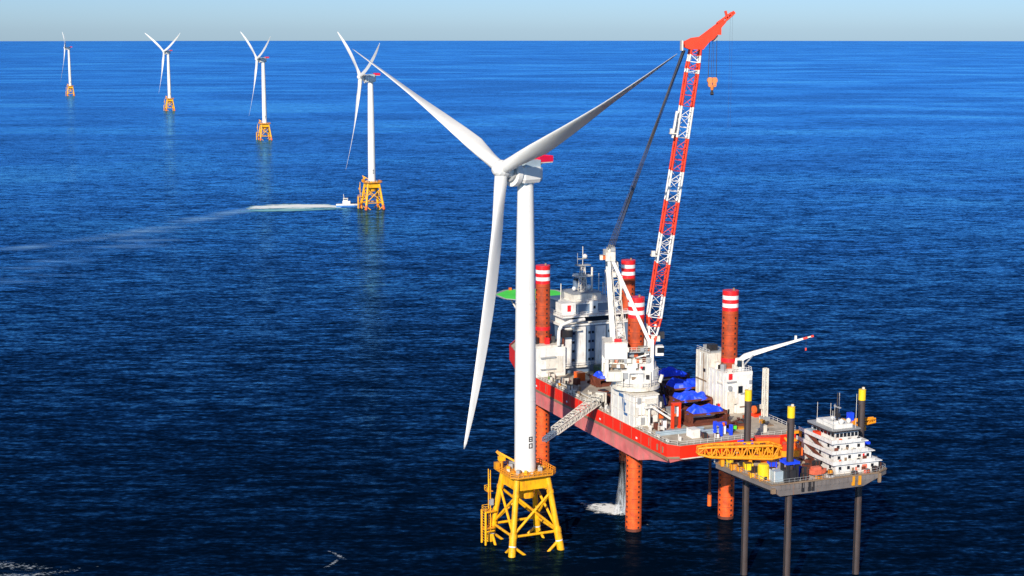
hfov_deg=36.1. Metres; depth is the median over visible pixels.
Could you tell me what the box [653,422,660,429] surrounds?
deck crate
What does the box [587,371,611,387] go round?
cargo frame
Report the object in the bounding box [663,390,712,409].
cargo frame
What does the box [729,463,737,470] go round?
deck crate
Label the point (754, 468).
deck crate
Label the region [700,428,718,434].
steel beam
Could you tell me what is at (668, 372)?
cargo frame
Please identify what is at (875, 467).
deck crate
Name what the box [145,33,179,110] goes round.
wind turbine
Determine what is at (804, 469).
deck crate
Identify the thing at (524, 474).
wind turbine
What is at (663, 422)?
deck crate
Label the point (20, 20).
sky
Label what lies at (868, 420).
boom crane
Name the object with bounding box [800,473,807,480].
deck crate
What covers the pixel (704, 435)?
deck crate
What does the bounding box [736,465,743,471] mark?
deck crate
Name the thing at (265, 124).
wind turbine
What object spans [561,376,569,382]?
deck crate
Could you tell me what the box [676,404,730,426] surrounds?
cargo frame
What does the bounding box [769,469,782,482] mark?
tank container
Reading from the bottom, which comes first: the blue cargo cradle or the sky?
the blue cargo cradle
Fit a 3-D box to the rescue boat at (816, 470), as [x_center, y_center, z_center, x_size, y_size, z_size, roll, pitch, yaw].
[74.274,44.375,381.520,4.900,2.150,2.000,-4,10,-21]
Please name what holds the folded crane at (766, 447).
on the liftboat
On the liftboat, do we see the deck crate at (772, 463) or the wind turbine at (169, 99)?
the deck crate at (772, 463)
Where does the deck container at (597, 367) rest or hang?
on the jack up ship
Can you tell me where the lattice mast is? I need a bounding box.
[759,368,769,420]
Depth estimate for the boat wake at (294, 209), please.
1211.27 m
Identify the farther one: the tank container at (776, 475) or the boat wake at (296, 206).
the boat wake at (296, 206)
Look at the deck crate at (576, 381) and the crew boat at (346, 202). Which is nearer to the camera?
the deck crate at (576, 381)
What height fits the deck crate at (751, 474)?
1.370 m
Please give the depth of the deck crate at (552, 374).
476.97 m
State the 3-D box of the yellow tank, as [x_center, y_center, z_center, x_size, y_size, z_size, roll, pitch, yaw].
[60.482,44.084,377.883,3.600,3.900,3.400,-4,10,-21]
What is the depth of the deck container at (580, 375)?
474.57 m
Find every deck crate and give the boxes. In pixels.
[548,372,554,378]
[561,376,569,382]
[567,384,573,389]
[573,378,579,384]
[606,392,610,403]
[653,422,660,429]
[661,419,666,428]
[702,432,707,438]
[726,459,732,466]
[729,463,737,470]
[735,421,743,426]
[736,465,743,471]
[739,460,747,465]
[743,462,752,469]
[749,471,756,477]
[751,466,757,472]
[767,460,776,467]
[800,466,808,473]
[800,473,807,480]
[802,463,811,468]
[805,458,811,463]
[812,460,819,465]
[872,465,877,471]
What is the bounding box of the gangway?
[542,391,606,441]
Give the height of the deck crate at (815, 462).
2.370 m
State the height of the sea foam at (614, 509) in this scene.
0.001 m
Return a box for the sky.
[0,0,1023,40]
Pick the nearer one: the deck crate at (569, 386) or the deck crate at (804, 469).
the deck crate at (804, 469)
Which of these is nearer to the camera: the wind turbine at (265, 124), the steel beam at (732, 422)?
the steel beam at (732, 422)
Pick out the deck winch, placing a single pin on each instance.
(756, 410)
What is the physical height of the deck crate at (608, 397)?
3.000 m
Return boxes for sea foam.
[0,562,47,570]
[0,566,97,575]
[581,503,624,514]
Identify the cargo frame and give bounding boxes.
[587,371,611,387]
[657,366,689,389]
[657,377,695,397]
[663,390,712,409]
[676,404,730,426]
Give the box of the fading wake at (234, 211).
[19,208,257,247]
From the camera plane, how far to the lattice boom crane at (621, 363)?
420.80 m
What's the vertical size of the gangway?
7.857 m
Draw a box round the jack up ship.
[496,246,798,531]
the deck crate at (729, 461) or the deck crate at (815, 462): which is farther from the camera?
the deck crate at (729, 461)
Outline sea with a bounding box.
[0,41,1023,575]
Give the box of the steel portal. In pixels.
[671,402,680,428]
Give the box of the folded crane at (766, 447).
[696,435,802,466]
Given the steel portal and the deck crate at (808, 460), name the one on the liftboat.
the deck crate at (808, 460)
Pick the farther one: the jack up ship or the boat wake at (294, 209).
the boat wake at (294, 209)
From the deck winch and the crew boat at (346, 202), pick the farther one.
the crew boat at (346, 202)
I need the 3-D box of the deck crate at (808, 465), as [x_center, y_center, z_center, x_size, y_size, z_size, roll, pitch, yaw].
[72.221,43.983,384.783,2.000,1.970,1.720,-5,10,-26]
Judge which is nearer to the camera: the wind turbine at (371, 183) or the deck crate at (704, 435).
the deck crate at (704, 435)
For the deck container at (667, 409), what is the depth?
428.27 m
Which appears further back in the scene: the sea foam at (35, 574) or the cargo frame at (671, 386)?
the cargo frame at (671, 386)
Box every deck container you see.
[574,371,584,380]
[593,364,601,373]
[664,406,683,419]
[686,426,700,438]
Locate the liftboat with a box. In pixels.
[715,387,886,575]
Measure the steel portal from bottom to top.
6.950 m
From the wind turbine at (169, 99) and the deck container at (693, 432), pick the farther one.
the wind turbine at (169, 99)
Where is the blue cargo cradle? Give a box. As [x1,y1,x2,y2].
[713,421,732,435]
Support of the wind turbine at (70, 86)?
in the sea
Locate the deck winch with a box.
[751,405,760,416]
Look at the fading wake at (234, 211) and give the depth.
1153.77 m
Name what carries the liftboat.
on the sea
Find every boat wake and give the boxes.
[248,204,340,208]
[253,208,346,210]
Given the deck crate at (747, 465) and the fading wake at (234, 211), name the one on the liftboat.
the deck crate at (747, 465)
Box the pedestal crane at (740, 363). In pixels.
[735,335,813,370]
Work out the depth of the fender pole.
444.57 m
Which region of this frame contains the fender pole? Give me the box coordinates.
[707,458,711,505]
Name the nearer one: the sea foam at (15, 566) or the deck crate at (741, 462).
the deck crate at (741, 462)
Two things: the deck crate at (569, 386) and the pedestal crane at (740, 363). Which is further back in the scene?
the deck crate at (569, 386)
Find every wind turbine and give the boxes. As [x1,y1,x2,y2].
[60,33,74,95]
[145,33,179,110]
[241,33,271,139]
[337,32,384,209]
[353,49,676,557]
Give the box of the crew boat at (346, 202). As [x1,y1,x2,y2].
[336,194,356,206]
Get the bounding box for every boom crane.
[599,11,734,391]
[841,412,875,430]
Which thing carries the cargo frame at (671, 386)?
on the jack up ship
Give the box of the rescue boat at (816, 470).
[808,466,826,476]
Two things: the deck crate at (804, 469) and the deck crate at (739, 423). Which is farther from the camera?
the deck crate at (739, 423)
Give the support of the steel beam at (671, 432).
on the jack up ship
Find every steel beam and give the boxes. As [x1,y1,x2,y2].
[655,426,703,435]
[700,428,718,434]
[727,419,738,427]
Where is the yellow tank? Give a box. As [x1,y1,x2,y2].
[754,463,769,480]
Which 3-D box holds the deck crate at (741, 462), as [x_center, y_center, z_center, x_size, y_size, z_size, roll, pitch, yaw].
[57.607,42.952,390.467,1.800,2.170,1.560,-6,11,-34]

